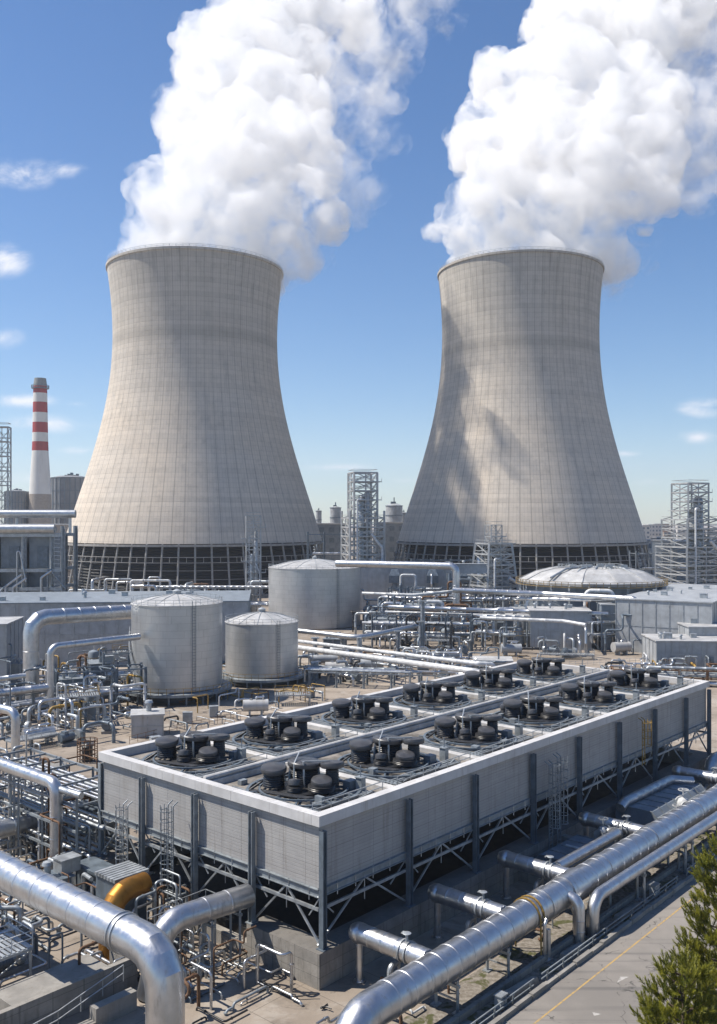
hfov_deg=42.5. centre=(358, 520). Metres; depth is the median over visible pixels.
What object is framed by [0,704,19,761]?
pipe
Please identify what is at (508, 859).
branch pipe
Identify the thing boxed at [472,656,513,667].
slab housing
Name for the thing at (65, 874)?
pipe
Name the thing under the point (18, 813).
pipe support
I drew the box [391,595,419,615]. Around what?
pipe
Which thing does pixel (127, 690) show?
pipe
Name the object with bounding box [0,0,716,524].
sky
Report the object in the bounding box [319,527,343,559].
windows
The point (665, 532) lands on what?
town house
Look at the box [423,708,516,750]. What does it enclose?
roof fan
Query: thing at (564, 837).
stub wall
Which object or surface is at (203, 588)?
pipe rack
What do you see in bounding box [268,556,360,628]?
storage tank
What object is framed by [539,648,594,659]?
platform
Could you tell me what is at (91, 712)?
upright vessel
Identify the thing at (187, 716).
cabinet
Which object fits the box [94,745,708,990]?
concrete basin
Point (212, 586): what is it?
pipe
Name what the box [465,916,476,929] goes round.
pipe support
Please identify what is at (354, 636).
pipe
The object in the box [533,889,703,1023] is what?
road marking
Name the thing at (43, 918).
pipe
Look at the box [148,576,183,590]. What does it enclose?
pipe
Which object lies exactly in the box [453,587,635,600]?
pipe
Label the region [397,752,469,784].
deck railing
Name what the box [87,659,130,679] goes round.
pipe
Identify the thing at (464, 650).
pump
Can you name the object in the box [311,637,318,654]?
steel post
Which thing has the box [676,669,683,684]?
junction box
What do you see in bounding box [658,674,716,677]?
pipe
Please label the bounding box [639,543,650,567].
windows
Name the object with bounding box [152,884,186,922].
pipe
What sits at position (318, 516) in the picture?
silo
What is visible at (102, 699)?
pipe
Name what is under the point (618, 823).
valve
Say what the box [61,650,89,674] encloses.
pipe
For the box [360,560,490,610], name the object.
filter house
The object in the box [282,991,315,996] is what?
hose
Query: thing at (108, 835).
pipe
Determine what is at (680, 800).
valve
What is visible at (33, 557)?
boiler frame
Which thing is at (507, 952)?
pipe support
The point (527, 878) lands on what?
stub wall
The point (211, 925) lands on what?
pipe support
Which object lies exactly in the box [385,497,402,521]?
silo
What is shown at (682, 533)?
town house
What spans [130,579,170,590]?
pipe
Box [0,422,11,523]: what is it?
process tower
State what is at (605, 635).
pipe
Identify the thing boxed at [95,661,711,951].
cooling unit
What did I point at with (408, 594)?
pipe
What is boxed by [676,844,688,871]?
pipe support
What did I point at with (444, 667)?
pipe
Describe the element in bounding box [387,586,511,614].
pipe rack
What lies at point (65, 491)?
gasholder
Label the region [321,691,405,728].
roof fan
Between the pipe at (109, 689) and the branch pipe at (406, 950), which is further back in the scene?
the pipe at (109, 689)
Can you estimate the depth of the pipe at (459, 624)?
223.60 m
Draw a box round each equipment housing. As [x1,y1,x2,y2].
[9,654,22,687]
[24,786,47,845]
[30,851,81,915]
[59,671,82,708]
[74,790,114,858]
[87,655,113,697]
[303,661,320,679]
[323,632,346,650]
[373,616,397,640]
[405,599,430,630]
[431,612,450,640]
[462,605,479,635]
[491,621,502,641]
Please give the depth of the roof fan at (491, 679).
112.98 m
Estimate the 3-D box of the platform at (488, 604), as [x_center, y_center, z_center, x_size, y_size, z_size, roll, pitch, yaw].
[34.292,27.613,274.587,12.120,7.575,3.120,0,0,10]
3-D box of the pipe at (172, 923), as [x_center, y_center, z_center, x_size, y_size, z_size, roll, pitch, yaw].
[-11.072,28.750,63.052,8.883,5.666,1.913,0,0,-43]
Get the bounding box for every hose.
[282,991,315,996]
[320,1003,331,1008]
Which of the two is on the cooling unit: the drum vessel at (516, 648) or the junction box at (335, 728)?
the junction box at (335, 728)
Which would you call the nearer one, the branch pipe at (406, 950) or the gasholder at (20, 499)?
the branch pipe at (406, 950)
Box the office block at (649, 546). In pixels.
[638,539,650,571]
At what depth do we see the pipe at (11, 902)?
70.25 m
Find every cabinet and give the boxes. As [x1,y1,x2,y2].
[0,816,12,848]
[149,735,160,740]
[182,711,192,723]
[208,705,218,716]
[306,687,315,697]
[493,990,507,1010]
[648,881,659,898]
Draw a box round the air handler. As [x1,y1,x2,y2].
[94,860,148,920]
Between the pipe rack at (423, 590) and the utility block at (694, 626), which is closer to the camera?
the utility block at (694, 626)
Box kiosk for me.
[130,700,164,737]
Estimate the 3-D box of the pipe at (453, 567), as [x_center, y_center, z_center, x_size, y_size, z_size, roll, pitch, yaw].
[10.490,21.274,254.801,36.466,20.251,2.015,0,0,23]
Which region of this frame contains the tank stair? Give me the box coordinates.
[128,628,139,682]
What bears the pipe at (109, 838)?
on the pipe rack at (76, 806)
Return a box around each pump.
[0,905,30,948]
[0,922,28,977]
[4,681,22,702]
[4,705,35,734]
[56,713,81,746]
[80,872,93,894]
[90,704,112,733]
[336,660,361,684]
[378,655,394,679]
[416,651,436,674]
[452,636,467,655]
[537,636,558,655]
[559,637,577,657]
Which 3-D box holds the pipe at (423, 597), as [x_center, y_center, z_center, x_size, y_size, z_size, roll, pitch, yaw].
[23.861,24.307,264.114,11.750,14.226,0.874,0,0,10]
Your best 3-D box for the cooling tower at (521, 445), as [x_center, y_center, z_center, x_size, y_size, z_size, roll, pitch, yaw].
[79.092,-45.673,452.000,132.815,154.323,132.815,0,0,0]
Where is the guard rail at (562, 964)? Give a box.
[471,851,714,1023]
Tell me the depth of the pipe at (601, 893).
74.83 m
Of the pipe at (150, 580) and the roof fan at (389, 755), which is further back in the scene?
the pipe at (150, 580)
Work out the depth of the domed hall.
248.55 m
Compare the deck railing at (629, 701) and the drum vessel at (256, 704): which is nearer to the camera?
the deck railing at (629, 701)
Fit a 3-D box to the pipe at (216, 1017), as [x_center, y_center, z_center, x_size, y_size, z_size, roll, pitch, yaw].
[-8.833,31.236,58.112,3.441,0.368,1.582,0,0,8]
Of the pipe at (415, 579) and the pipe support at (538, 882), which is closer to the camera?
the pipe support at (538, 882)
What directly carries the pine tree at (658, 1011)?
on the ground
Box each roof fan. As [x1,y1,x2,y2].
[141,726,244,774]
[232,709,325,751]
[246,752,360,807]
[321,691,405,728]
[337,730,440,778]
[393,677,470,709]
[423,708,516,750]
[456,664,527,693]
[494,691,576,728]
[512,654,575,680]
[554,676,628,709]
[600,664,672,693]
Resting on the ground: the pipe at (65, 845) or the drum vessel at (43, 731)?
the drum vessel at (43, 731)
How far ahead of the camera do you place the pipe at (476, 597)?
272.56 m
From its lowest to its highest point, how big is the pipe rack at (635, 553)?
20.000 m
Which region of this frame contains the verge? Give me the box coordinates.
[395,826,716,1023]
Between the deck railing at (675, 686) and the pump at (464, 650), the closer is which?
the deck railing at (675, 686)
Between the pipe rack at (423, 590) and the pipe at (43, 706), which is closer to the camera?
the pipe at (43, 706)
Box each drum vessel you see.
[21,722,55,745]
[243,695,268,716]
[309,654,337,662]
[325,658,344,676]
[360,659,383,667]
[397,653,421,665]
[434,648,459,662]
[500,641,521,656]
[610,639,631,654]
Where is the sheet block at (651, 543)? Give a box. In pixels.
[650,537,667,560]
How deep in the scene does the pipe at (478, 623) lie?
225.56 m
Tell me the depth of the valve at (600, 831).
83.16 m
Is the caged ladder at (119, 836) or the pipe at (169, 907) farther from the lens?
the caged ladder at (119, 836)
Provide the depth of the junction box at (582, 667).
124.22 m
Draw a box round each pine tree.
[629,943,716,1023]
[668,830,716,1023]
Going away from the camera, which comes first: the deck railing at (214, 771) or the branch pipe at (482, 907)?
the branch pipe at (482, 907)
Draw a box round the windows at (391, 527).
[380,526,403,560]
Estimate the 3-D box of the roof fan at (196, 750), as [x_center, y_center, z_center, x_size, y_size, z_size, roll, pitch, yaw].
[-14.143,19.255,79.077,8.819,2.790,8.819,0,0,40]
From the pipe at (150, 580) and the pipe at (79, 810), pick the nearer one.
the pipe at (79, 810)
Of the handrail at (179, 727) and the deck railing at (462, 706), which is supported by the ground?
the handrail at (179, 727)
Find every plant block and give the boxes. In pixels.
[509,604,533,608]
[597,601,614,649]
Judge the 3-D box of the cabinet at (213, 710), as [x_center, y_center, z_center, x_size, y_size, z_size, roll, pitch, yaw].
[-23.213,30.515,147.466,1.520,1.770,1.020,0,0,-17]
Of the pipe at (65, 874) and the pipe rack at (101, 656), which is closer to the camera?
the pipe at (65, 874)
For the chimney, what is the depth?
794.11 m
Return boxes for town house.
[642,525,650,538]
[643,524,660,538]
[663,531,670,538]
[676,524,685,536]
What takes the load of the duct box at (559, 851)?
on the ground
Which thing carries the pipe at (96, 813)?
on the pipe rack at (76, 806)
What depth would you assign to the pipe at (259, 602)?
287.05 m
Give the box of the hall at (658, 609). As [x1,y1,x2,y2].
[614,584,716,652]
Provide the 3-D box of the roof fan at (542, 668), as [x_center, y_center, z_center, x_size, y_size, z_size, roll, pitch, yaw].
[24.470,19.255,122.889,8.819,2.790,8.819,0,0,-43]
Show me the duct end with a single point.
(472, 567)
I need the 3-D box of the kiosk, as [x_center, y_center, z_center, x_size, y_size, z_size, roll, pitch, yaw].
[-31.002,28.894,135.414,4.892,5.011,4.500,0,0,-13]
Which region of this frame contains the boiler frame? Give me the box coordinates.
[0,510,77,591]
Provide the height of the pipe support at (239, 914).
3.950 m
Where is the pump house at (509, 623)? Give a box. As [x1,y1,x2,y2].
[503,613,527,643]
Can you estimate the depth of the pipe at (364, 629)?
228.32 m
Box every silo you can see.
[316,508,321,522]
[330,502,340,522]
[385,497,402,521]
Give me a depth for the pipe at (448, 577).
304.27 m
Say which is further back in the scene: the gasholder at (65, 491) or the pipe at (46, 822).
the gasholder at (65, 491)
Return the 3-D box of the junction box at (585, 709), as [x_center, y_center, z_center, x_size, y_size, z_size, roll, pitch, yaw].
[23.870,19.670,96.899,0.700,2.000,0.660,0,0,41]
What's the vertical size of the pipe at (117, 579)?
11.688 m
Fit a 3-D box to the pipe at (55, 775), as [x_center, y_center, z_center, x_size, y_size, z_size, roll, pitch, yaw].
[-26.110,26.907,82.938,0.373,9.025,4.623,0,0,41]
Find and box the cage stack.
[77,737,97,763]
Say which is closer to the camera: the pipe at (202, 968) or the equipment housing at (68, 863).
the pipe at (202, 968)
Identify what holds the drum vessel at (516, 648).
on the ground
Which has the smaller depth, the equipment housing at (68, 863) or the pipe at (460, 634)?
the equipment housing at (68, 863)
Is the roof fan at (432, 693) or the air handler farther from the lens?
the roof fan at (432, 693)
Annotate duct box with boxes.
[536,834,604,867]
[616,775,705,824]
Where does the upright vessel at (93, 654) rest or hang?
on the ground
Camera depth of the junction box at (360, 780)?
70.09 m
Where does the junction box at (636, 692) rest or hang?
on the cooling unit
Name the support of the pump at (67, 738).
on the ground
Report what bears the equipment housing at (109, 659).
on the ground
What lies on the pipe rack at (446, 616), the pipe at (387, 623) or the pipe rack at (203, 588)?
the pipe at (387, 623)
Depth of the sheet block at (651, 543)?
523.72 m
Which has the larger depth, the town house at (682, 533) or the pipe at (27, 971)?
the town house at (682, 533)
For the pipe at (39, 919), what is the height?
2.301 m
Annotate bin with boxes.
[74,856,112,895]
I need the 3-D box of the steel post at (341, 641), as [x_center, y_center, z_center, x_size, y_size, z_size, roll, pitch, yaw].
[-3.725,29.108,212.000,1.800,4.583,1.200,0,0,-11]
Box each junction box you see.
[236,738,246,761]
[330,716,339,737]
[354,765,366,791]
[410,698,417,716]
[438,737,449,761]
[478,683,484,700]
[514,715,523,736]
[530,670,535,685]
[579,659,585,673]
[581,698,589,716]
[632,683,639,699]
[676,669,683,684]
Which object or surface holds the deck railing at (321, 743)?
on the cooling unit
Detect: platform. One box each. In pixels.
[0,916,32,976]
[5,723,59,749]
[58,685,99,727]
[112,644,130,682]
[147,889,215,950]
[275,685,310,705]
[414,634,452,650]
[469,601,491,607]
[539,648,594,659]
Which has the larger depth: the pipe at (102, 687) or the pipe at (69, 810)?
the pipe at (102, 687)
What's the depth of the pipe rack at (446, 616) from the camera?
224.90 m
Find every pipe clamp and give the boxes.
[104,910,138,954]
[512,895,553,963]
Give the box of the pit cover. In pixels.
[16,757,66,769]
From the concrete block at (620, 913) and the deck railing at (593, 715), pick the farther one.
the deck railing at (593, 715)
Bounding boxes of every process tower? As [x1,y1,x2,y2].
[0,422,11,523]
[241,512,265,611]
[341,469,384,560]
[467,540,518,606]
[484,521,506,605]
[655,480,716,584]
[703,532,716,582]
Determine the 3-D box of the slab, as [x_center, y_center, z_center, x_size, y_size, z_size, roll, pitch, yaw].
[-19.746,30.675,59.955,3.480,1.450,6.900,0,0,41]
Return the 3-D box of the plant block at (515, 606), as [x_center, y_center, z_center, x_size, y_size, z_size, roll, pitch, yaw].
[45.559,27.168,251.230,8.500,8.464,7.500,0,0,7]
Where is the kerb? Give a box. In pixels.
[488,856,716,1023]
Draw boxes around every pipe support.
[12,775,19,858]
[202,920,217,979]
[226,910,242,967]
[370,661,378,682]
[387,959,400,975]
[430,980,459,1014]
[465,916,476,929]
[482,947,510,979]
[533,877,543,889]
[586,893,611,908]
[634,871,647,901]
[664,856,669,868]
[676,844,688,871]
[687,839,694,867]
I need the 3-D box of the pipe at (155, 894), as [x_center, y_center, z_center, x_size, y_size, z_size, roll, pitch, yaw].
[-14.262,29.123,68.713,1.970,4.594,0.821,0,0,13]
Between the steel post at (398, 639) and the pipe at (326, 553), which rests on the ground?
the steel post at (398, 639)
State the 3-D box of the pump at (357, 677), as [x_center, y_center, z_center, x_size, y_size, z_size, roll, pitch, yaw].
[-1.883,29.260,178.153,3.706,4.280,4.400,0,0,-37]
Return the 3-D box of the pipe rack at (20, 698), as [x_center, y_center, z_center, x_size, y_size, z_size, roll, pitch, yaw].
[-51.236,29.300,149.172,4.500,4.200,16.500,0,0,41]
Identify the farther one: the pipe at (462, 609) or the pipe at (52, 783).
the pipe at (462, 609)
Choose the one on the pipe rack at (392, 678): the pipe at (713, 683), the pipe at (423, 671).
the pipe at (423, 671)
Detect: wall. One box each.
[0,951,137,1023]
[443,834,716,1023]
[519,871,549,885]
[561,834,572,842]
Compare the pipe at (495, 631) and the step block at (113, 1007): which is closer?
the step block at (113, 1007)
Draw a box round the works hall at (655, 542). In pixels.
[651,539,715,579]
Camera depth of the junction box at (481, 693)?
105.61 m
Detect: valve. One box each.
[594,817,609,838]
[614,821,624,839]
[675,788,688,805]
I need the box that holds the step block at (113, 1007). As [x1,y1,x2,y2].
[78,987,136,1023]
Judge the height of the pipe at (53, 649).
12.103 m
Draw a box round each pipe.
[0,643,11,681]
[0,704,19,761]
[0,747,29,799]
[0,757,62,869]
[0,783,104,846]
[0,784,22,844]
[0,791,90,853]
[0,793,85,829]
[0,801,21,857]
[0,802,27,846]
[0,809,106,854]
[0,811,47,847]
[0,812,93,853]
[0,815,91,857]
[0,850,184,1023]
[0,953,46,987]
[1,756,9,848]
[1,781,114,824]
[2,921,53,939]
[4,696,46,704]
[5,681,36,715]
[5,806,107,851]
[6,682,90,705]
[6,900,31,928]
[11,695,59,703]
[11,700,46,707]
[11,916,49,935]
[12,745,97,786]
[12,779,129,849]
[15,808,40,863]
[16,782,124,850]
[19,728,40,764]
[20,756,97,784]
[20,805,118,844]
[21,915,42,957]
[22,604,130,698]
[22,763,117,834]
[22,796,105,830]
[23,665,45,706]
[23,780,32,838]
[24,722,75,728]
[26,693,60,720]
[30,856,51,864]
[33,743,40,759]
[34,653,46,683]
[37,697,73,731]
[40,807,67,854]
[42,757,62,854]
[45,795,82,857]
[47,633,140,708]
[48,702,81,727]
[50,773,90,804]
[56,831,97,855]
[59,780,97,795]
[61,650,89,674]
[61,784,97,799]
[61,872,95,887]
[62,683,146,695]
[63,697,103,719]
[65,755,97,774]
[66,647,106,674]
[67,724,101,730]
[68,686,118,690]
[69,687,140,692]
[74,829,121,848]
[78,578,133,590]
[78,703,110,729]
[78,941,97,964]
[83,949,109,964]
[84,695,129,713]
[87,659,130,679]
[90,676,108,678]
[97,665,114,710]
[98,872,151,963]
[106,833,130,844]
[110,682,146,710]
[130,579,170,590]
[131,582,156,590]
[132,898,151,912]
[134,888,155,914]
[137,883,254,1001]
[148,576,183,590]
[151,586,268,587]
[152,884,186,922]
[153,879,177,944]
[157,883,190,933]
[158,905,191,950]
[160,893,187,914]
[161,868,181,903]
[162,891,182,913]
[175,937,194,948]
[181,931,182,962]
[184,973,200,1006]
[188,932,212,1009]
[196,1006,247,1021]
[206,579,268,592]
[213,925,256,992]
[223,986,268,1015]
[243,947,266,988]
[246,961,293,979]
[251,602,268,603]
[256,944,293,992]
[298,624,425,639]
[298,639,495,666]
[298,645,478,672]
[304,668,421,681]
[308,667,455,673]
[308,669,410,682]
[311,666,394,669]
[313,552,372,554]
[335,560,459,631]
[335,784,716,1023]
[348,922,431,984]
[362,590,540,596]
[362,621,444,624]
[363,624,477,641]
[365,630,469,633]
[367,632,447,647]
[369,620,480,624]
[373,621,469,625]
[383,596,516,598]
[383,635,460,636]
[385,611,512,615]
[386,597,513,600]
[387,634,448,635]
[388,605,607,615]
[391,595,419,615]
[400,574,443,602]
[405,615,446,650]
[421,581,461,627]
[427,883,505,939]
[435,633,473,643]
[444,603,477,640]
[446,573,473,603]
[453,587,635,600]
[469,620,501,646]
[472,618,506,650]
[476,630,528,631]
[477,615,529,617]
[480,616,586,626]
[497,850,568,899]
[517,597,614,601]
[525,596,552,608]
[554,827,620,866]
[566,844,579,867]
[568,890,584,943]
[578,811,643,836]
[583,589,614,606]
[586,811,716,936]
[591,620,613,642]
[596,621,614,623]
[604,614,631,653]
[645,666,716,673]
[648,672,716,674]
[649,673,716,675]
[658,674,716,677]
[661,671,716,673]
[670,850,685,874]
[672,765,716,784]
[710,681,716,686]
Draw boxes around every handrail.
[34,965,123,1023]
[129,713,238,743]
[569,658,639,665]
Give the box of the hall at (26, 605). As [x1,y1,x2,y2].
[0,589,250,666]
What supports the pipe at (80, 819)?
on the pipe rack at (76, 806)
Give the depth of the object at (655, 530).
1233.64 m
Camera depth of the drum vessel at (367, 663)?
189.09 m
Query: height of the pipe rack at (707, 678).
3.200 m
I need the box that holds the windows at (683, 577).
[673,548,713,578]
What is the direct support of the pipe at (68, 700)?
on the ground
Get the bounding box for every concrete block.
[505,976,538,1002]
[559,942,585,961]
[613,902,642,922]
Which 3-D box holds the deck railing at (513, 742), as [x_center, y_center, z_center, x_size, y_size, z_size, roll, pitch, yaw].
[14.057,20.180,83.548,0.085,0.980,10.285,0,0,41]
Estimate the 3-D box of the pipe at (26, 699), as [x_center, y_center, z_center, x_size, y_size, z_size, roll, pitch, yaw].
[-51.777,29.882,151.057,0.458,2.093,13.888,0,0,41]
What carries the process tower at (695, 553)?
on the ground
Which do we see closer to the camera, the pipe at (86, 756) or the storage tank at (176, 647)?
the pipe at (86, 756)
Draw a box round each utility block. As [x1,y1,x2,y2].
[641,631,716,666]
[677,618,716,635]
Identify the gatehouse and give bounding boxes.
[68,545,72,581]
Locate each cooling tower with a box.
[67,243,325,597]
[394,246,658,589]
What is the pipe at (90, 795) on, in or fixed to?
on the pipe rack at (76, 806)
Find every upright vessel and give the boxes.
[81,681,100,719]
[87,644,101,659]
[439,621,450,647]
[509,621,524,646]
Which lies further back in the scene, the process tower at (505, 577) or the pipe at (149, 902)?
the process tower at (505, 577)
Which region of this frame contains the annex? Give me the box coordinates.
[0,617,23,688]
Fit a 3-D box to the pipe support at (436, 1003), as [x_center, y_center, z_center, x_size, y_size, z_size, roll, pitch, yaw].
[5.673,30.350,59.213,2.200,2.100,0.600,0,0,41]
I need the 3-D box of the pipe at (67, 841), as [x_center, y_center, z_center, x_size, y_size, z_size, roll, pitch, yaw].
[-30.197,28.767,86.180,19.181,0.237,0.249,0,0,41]
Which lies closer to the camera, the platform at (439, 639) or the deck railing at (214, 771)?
the deck railing at (214, 771)
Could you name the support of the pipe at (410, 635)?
on the pipe rack at (446, 616)
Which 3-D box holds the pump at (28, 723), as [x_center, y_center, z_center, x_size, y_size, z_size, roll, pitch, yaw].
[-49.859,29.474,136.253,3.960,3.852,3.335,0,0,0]
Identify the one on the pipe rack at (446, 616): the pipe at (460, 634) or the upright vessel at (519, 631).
the pipe at (460, 634)
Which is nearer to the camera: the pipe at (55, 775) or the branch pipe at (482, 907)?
the branch pipe at (482, 907)
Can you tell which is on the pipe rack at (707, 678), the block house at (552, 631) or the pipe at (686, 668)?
the pipe at (686, 668)
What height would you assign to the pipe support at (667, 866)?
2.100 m
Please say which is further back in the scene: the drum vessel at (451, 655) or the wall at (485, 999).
the drum vessel at (451, 655)
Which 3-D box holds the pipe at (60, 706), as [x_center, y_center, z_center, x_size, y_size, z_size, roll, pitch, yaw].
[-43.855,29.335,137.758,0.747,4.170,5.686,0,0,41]
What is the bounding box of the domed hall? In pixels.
[516,563,667,630]
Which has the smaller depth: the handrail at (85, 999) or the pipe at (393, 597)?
the handrail at (85, 999)
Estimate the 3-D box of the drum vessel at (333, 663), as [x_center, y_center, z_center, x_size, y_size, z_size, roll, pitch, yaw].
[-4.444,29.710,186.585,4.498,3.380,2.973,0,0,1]
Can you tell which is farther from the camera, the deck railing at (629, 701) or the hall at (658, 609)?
the hall at (658, 609)
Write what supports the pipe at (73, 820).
on the pipe rack at (76, 806)
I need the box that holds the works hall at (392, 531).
[378,522,405,560]
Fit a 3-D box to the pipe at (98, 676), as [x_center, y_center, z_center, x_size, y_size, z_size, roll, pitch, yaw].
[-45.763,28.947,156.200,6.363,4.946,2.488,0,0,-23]
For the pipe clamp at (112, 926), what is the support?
attached to the pipe at (148, 949)
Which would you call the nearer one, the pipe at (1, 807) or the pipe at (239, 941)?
the pipe at (239, 941)
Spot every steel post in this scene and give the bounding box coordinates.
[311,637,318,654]
[338,638,343,650]
[394,630,401,651]
[416,621,424,654]
[418,600,426,654]
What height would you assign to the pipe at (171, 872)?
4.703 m
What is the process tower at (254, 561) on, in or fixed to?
on the ground
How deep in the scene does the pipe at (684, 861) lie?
81.76 m
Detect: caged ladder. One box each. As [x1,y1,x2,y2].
[115,800,132,864]
[160,800,177,906]
[544,760,559,848]
[553,752,568,844]
[638,717,651,765]
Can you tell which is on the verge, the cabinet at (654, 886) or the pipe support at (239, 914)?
the cabinet at (654, 886)
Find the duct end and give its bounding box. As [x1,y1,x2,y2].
[443,563,486,573]
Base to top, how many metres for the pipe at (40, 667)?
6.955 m
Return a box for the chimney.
[28,377,51,523]
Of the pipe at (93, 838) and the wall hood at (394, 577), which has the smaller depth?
the pipe at (93, 838)
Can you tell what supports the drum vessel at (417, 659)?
on the ground
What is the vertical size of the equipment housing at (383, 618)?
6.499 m
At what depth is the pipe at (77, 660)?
174.00 m
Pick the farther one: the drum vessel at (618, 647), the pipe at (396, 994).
the drum vessel at (618, 647)
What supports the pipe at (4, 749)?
on the ground
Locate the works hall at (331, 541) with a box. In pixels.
[313,523,346,559]
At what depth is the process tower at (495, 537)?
299.04 m
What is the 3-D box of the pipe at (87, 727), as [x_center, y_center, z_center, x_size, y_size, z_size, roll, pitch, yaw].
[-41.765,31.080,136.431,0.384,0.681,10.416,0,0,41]
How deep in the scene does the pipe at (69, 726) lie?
139.23 m
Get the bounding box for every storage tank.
[120,589,232,706]
[222,607,306,687]
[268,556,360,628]
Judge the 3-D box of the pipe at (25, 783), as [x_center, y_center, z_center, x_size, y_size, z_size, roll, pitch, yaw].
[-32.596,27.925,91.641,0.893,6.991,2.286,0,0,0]
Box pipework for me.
[0,567,716,1023]
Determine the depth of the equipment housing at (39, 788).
89.65 m
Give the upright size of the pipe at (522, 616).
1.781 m
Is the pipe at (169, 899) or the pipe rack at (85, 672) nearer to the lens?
the pipe at (169, 899)
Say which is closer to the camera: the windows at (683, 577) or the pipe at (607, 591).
the pipe at (607, 591)
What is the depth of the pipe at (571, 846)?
81.18 m
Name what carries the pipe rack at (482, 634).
on the ground
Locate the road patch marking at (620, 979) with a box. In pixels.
[593,977,626,1015]
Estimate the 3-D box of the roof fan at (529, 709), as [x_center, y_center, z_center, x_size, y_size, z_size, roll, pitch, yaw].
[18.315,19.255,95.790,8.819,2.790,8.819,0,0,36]
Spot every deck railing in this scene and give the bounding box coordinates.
[195,753,266,776]
[282,730,357,754]
[312,781,382,809]
[369,710,433,731]
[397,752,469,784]
[444,694,496,711]
[481,728,542,755]
[505,680,549,695]
[551,709,600,731]
[557,668,598,682]
[608,693,649,712]
[656,678,693,694]
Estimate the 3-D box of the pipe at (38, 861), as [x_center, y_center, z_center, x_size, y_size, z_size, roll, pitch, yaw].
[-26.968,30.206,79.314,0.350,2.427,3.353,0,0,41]
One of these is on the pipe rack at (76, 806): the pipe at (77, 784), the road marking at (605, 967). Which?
the pipe at (77, 784)
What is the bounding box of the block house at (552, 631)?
[527,603,591,649]
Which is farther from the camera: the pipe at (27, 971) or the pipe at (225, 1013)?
the pipe at (27, 971)
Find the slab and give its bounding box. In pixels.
[0,954,106,1009]
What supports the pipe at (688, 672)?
on the pipe rack at (707, 678)
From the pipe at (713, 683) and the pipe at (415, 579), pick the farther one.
the pipe at (415, 579)
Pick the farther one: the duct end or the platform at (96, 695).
the duct end
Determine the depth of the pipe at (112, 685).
149.73 m
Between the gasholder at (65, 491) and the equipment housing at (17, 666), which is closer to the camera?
the equipment housing at (17, 666)
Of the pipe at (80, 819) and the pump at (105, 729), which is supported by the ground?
the pump at (105, 729)
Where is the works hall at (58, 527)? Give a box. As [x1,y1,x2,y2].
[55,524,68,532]
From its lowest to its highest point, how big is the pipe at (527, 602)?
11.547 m
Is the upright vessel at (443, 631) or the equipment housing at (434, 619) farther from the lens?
the equipment housing at (434, 619)
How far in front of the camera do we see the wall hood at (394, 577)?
316.98 m
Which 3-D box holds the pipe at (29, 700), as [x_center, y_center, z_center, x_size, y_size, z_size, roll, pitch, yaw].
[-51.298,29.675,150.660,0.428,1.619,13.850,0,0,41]
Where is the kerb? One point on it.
(519, 1004)
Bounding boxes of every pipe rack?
[0,683,93,724]
[0,747,118,870]
[54,662,146,711]
[99,648,162,701]
[157,585,268,611]
[307,532,373,560]
[308,671,449,688]
[371,611,472,650]
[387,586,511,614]
[410,559,492,578]
[481,620,529,646]
[588,613,614,651]
[629,550,715,582]
[661,669,716,687]
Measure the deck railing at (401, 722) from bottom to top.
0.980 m
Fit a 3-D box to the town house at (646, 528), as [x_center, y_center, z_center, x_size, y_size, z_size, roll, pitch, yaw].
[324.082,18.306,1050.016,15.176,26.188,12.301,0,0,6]
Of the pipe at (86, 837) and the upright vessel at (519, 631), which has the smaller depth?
the pipe at (86, 837)
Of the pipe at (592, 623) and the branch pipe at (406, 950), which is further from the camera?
the pipe at (592, 623)
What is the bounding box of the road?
[502,864,716,1023]
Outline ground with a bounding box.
[0,525,716,1023]
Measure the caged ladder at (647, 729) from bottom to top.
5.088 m
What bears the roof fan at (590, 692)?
on the cooling unit
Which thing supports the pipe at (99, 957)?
on the ground
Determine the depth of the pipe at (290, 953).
61.31 m
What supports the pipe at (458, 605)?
on the ground
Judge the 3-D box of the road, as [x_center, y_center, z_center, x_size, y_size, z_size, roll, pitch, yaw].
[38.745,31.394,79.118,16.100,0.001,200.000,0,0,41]
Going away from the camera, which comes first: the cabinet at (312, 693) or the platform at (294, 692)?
the platform at (294, 692)
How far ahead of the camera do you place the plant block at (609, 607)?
224.37 m
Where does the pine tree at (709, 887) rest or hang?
on the ground
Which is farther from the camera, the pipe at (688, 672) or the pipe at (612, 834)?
the pipe at (688, 672)
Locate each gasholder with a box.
[4,488,28,523]
[50,473,84,523]
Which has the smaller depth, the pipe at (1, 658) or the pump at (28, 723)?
the pump at (28, 723)
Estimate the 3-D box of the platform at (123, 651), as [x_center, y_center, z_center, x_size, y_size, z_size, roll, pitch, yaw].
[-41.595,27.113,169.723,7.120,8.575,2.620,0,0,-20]
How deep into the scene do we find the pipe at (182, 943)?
65.26 m
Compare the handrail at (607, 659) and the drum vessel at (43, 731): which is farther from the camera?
the handrail at (607, 659)
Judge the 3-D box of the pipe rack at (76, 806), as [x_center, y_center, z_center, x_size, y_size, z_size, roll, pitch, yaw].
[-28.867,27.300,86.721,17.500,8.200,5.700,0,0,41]
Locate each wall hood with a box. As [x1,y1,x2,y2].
[389,569,403,591]
[427,569,438,590]
[460,573,471,593]

